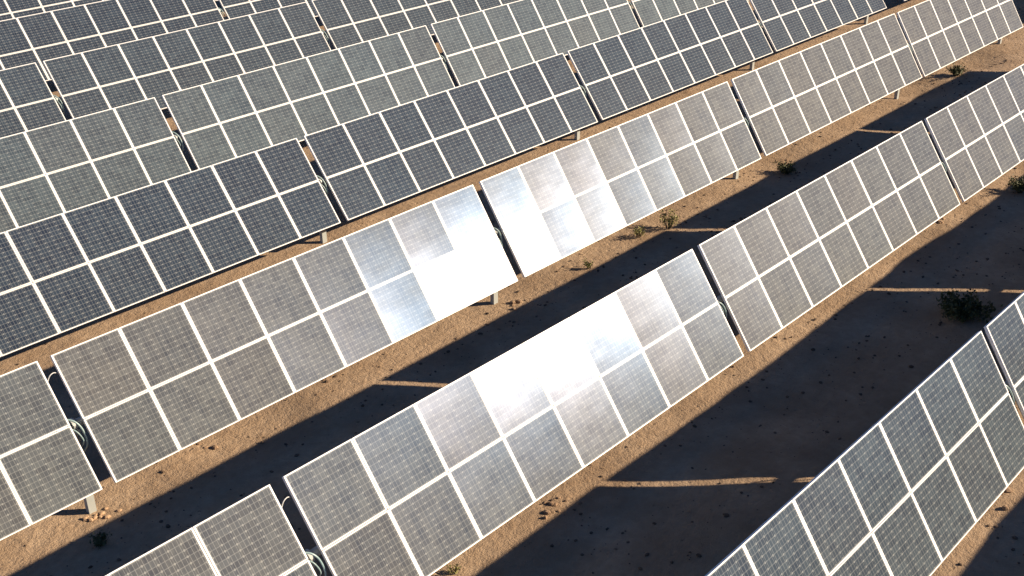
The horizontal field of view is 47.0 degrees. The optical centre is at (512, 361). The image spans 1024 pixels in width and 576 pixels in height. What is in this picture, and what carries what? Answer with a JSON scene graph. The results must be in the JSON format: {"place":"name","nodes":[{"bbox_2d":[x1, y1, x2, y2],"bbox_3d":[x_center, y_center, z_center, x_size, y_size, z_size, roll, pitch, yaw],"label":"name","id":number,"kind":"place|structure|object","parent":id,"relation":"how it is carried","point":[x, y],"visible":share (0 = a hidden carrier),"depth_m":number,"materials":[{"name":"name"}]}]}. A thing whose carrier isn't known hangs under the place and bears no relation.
{"place":"outdoors","nodes":[
{"label":"outdoors","id":0,"kind":"place"},
{"bbox_2d":[0,0,1023,575],"bbox_3d":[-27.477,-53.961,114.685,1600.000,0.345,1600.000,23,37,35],"label":"ground","id":1,"kind":"structure","parent":0,"point":[672,494],"depth_m":18.60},
{"bbox_2d":[0,63,65,137],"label":"solar table","id":2,"kind":"object","parent":1,"relation":"on","point":[28,101],"visible":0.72,"depth_m":27.08,"materials":[{"name":"grey glass"}]},
{"bbox_2d":[53,95,64,114],"bbox_3d":[-10.722,-6.005,27.709,0.334,0.593,0.142,-1,30,-1],"label":"conduit loop","id":3,"kind":"object","parent":2,"relation":"attached to","point":[60,104],"visible":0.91,"depth_m":27.64,"materials":[{"name":"grey plastic"}]},
{"bbox_2d":[0,361,101,540],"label":"solar table","id":4,"kind":"object","parent":1,"relation":"on","point":[46,469],"visible":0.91,"depth_m":14.81,"materials":[{"name":"grey glass"}]},
{"bbox_2d":[67,419,88,451],"bbox_3d":[-5.689,0.985,15.317,0.321,0.592,0.155,-4,30,-6],"label":"conduit loop","id":5,"kind":"object","parent":4,"relation":"attached to","point":[83,431],"visible":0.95,"depth_m":15.25,"materials":[{"name":"grey plastic"}]},
{"bbox_2d":[0,0,103,20],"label":"solar table","id":6,"kind":"object","parent":1,"relation":"on","point":[10,9],"visible":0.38,"depth_m":35.39,"materials":[{"name":"grey glass"}]},
{"bbox_2d":[0,97,191,232],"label":"solar table","id":7,"kind":"object","parent":1,"relation":"on","point":[51,170],"visible":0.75,"depth_m":23.77,"materials":[{"name":"grey glass"}]},
{"bbox_2d":[172,131,183,152],"bbox_3d":[-7.245,-4.706,25.331,0.320,0.549,0.112,-3,30,-5],"label":"conduit loop","id":8,"kind":"object","parent":7,"relation":"attached to","point":[178,141],"visible":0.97,"depth_m":25.28,"materials":[{"name":"grey plastic"}]},
{"bbox_2d":[89,530,111,546],"bbox_3d":[-5.357,2.294,15.300,0.246,0.222,0.316,10,31,17],"label":"desert shrub","id":9,"kind":"object","parent":1,"relation":"on","point":[100,539],"visible":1,"depth_m":15.27,"materials":[{"name":"green plant"}]},
{"bbox_2d":[0,0,223,80],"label":"solar table","id":10,"kind":"object","parent":1,"relation":"on","point":[38,39],"visible":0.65,"depth_m":32.51,"materials":[{"name":"grey glass"}]},
{"bbox_2d":[0,138,340,356],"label":"solar table","id":11,"kind":"object","parent":1,"relation":"on","point":[68,270],"visible":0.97,"depth_m":20.35,"materials":[{"name":"grey glass"}]},
{"bbox_2d":[316,175,327,194],"bbox_3d":[-3.773,-3.378,22.981,0.326,0.563,0.141,-4,30,-7],"label":"conduit loop","id":12,"kind":"object","parent":11,"relation":"attached to","point":[324,183],"visible":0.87,"depth_m":22.93,"materials":[{"name":"grey plastic"}]},
{"bbox_2d":[43,2,330,118],"bbox_3d":[-7.954,-7.290,30.538,1.145,2.538,8.236,23,37,35],"label":"solar table","id":13,"kind":"object","parent":1,"relation":"on","point":[157,67],"visible":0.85,"depth_m":29.88,"materials":[{"name":"grey glass"}]},
{"bbox_2d":[105,484,316,575],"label":"solar table","id":14,"kind":"object","parent":1,"relation":"on","point":[253,534],"visible":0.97,"depth_m":12.35,"materials":[{"name":"grey glass"}]},
{"bbox_2d":[305,552,326,575],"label":"conduit loop","id":15,"kind":"object","parent":14,"relation":"attached to","point":[319,560],"visible":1,"depth_m":12.90,"materials":[{"name":"grey plastic"}]},
{"bbox_2d":[219,0,318,18],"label":"solar table","id":16,"kind":"object","parent":1,"relation":"on","point":[231,9],"visible":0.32,"depth_m":35.99,"materials":[{"name":"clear glass"}]},
{"bbox_2d":[50,185,517,482],"bbox_3d":[-2.919,-0.297,18.148,1.080,2.610,8.236,23,37,35],"label":"solar table","id":17,"kind":"object","parent":1,"relation":"on","point":[147,391],"visible":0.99,"depth_m":17.28,"materials":[{"name":"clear glass"}]},
{"bbox_2d":[493,227,502,246],"bbox_3d":[-0.309,-2.108,20.628,0.274,0.541,0.227,23,37,35],"label":"conduit loop","id":18,"kind":"object","parent":17,"relation":"attached to","point":[500,235],"visible":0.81,"depth_m":20.58,"materials":[{"name":"grey plastic"}]},
{"bbox_2d":[162,25,454,168],"bbox_3d":[-4.473,-5.971,28.167,1.088,2.512,8.236,23,37,35],"label":"solar table","id":19,"kind":"object","parent":1,"relation":"on","point":[219,121],"visible":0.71,"depth_m":27.52,"materials":[{"name":"grey glass"}]},
{"bbox_2d":[311,0,518,48],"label":"solar table","id":20,"kind":"object","parent":1,"relation":"on","point":[345,23],"visible":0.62,"depth_m":34.34,"materials":[{"name":"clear glass"}]},
{"bbox_2d":[303,53,597,220],"bbox_3d":[-0.998,-4.654,25.833,1.155,2.480,8.236,23,37,35],"label":"solar table","id":21,"kind":"object","parent":1,"relation":"on","point":[373,162],"visible":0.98,"depth_m":25.15,"materials":[{"name":"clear glass"}]},
{"bbox_2d":[446,564,460,574],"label":"desert shrub","id":22,"kind":"object","parent":1,"relation":"on","point":[456,570],"visible":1,"depth_m":14.70,"materials":[{"name":"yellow plant"}]},
{"bbox_2d":[282,249,743,575],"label":"solar table","id":23,"kind":"object","parent":1,"relation":"on","point":[430,484],"visible":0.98,"depth_m":14.96,"materials":[{"name":"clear glass"}]},
{"bbox_2d":[718,302,726,318],"bbox_3d":[3.190,-0.737,18.323,0.297,0.489,0.111,-5,30,-8],"label":"conduit loop","id":24,"kind":"object","parent":23,"relation":"attached to","point":[724,309],"visible":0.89,"depth_m":18.25,"materials":[{"name":"grey plastic"}]},
{"bbox_2d":[17,6,1023,575],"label":"pebbles","id":25,"kind":"object","parent":1,"relation":"on","point":[663,412],"visible":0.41,"depth_m":19.34,"materials":[{"name":"brown stone"}]},
{"bbox_2d":[430,0,639,85],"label":"solar table","id":26,"kind":"object","parent":1,"relation":"on","point":[478,45],"visible":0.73,"depth_m":32.63,"materials":[{"name":"grey glass"}]},
{"bbox_2d":[582,258,592,268],"bbox_3d":[1.429,-1.867,22.405,0.238,0.228,0.176,5,30,10],"label":"desert shrub","id":27,"kind":"object","parent":1,"relation":"on","point":[587,264],"visible":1,"depth_m":22.38,"materials":[{"name":"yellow plant"}]},
{"bbox_2d":[479,82,760,277],"bbox_3d":[2.465,-3.371,23.488,1.077,2.587,8.236,23,37,35],"label":"solar table","id":28,"kind":"object","parent":1,"relation":"on","point":[552,207],"visible":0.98,"depth_m":22.75,"materials":[{"name":"grey glass"}]},
{"bbox_2d":[633,224,645,237],"bbox_3d":[2.562,-2.637,23.774,0.263,0.285,0.347,3,30,5],"label":"desert shrub","id":29,"kind":"object","parent":1,"relation":"on","point":[637,231],"visible":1,"depth_m":23.76,"materials":[{"name":"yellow plant"}]},
{"bbox_2d":[567,0,772,119],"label":"solar table","id":30,"kind":"object","parent":1,"relation":"on","point":[622,72],"visible":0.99,"depth_m":30.55,"materials":[{"name":"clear glass"}]},
{"bbox_2d":[660,208,679,228],"bbox_3d":[3.186,-2.917,24.096,0.435,0.435,0.462,-5,30,-9],"label":"desert shrub","id":31,"kind":"object","parent":1,"relation":"on","point":[669,220],"visible":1,"depth_m":24.10,"materials":[{"name":"green plant"}]},
{"bbox_2d":[628,0,748,26],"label":"solar table","id":32,"kind":"object","parent":1,"relation":"on","point":[648,12],"visible":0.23,"depth_m":36.83,"materials":[{"name":"grey glass"}]},
{"bbox_2d":[773,160,797,173],"bbox_3d":[6.316,-4.492,27.116,0.452,0.336,0.688,-12,32,-19],"label":"desert shrub","id":33,"kind":"object","parent":1,"relation":"on","point":[786,169],"visible":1,"depth_m":27.07,"materials":[{"name":"green plant"}]},
{"bbox_2d":[750,0,886,51],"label":"solar table","id":34,"kind":"object","parent":1,"relation":"on","point":[785,23],"visible":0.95,"depth_m":35.04,"materials":[{"name":"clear glass"}]},
{"bbox_2d":[731,13,921,155],"bbox_3d":[7.856,-6.407,28.844,1.083,2.654,8.236,23,37,35],"label":"solar table","id":35,"kind":"object","parent":1,"relation":"on","point":[788,100],"visible":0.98,"depth_m":28.16,"materials":[{"name":"grey glass"}]},
{"bbox_2d":[697,121,959,351],"bbox_3d":[5.933,-2.040,21.159,1.115,2.558,8.236,23,37,35],"label":"solar table","id":36,"kind":"object","parent":1,"relation":"on","point":[778,266],"visible":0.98,"depth_m":20.36,"materials":[{"name":"grey glass"}]},
{"bbox_2d":[705,331,1023,575],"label":"solar table","id":37,"kind":"object","parent":1,"relation":"on","point":[919,478],"visible":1,"depth_m":13.81,"materials":[{"name":"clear glass"}]},
{"bbox_2d":[1006,385,1014,405],"bbox_3d":[6.648,0.564,15.930,0.335,0.600,0.133,-3,30,-4],"label":"conduit loop","id":38,"kind":"object","parent":37,"relation":"attached to","point":[1011,393],"visible":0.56,"depth_m":15.89,"materials":[{"name":"grey plastic"}]},
{"bbox_2d":[945,62,967,75],"bbox_3d":[12.690,-8.347,33.621,0.556,0.361,0.606,23,37,35],"label":"desert shrub","id":39,"kind":"object","parent":1,"relation":"on","point":[955,71],"visible":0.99,"depth_m":33.58,"materials":[{"name":"green plant"}]},
{"bbox_2d":[896,0,1022,76],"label":"solar table","id":40,"kind":"object","parent":1,"relation":"on","point":[939,34],"visible":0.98,"depth_m":32.94,"materials":[{"name":"grey glass"}]},
{"bbox_2d":[936,288,1002,322],"bbox_3d":[7.958,-0.977,20.657,1.110,0.446,0.998,-2,30,-4],"label":"desert shrub","id":41,"kind":"object","parent":1,"relation":"on","point":[955,306],"visible":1,"depth_m":20.54,"materials":[{"name":"green plant"}]},
{"bbox_2d":[924,64,1023,201],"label":"solar table","id":42,"kind":"object","parent":1,"relation":"on","point":[977,135],"visible":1,"depth_m":24.82,"materials":[{"name":"grey glass"}]},
{"bbox_2d":[984,292,1023,418],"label":"solar table","id":43,"kind":"object","parent":1,"relation":"on","point":[1004,329],"visible":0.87,"depth_m":16.07,"materials":[{"name":"grey glass"}]},
{"bbox_2d":[1002,505,1008,510],"bbox_3d":[6.549,1.937,15.627,0.090,0.065,0.087,23,37,35],"label":"rock","id":44,"kind":"object","parent":1,"relation":"on","point":[1005,507],"visible":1,"depth_m":15.60,"materials":[{"name":"brown stone"}]},
{"bbox_2d":[1004,487,1011,491],"bbox_3d":[6.710,1.723,15.996,0.193,0.053,0.146,23,37,35],"label":"rock","id":45,"kind":"object","parent":1,"relation":"on","point":[1008,489],"visible":0.42,"depth_m":15.95,"materials":[{"name":"brown stone"}]},
{"bbox_2d":[1005,174,1023,192],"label":"desert shrub","id":46,"kind":"object","parent":1,"relation":"on","point":[1017,185],"visible":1,"depth_m":25.81,"materials":[{"name":"green plant"}]}
]}

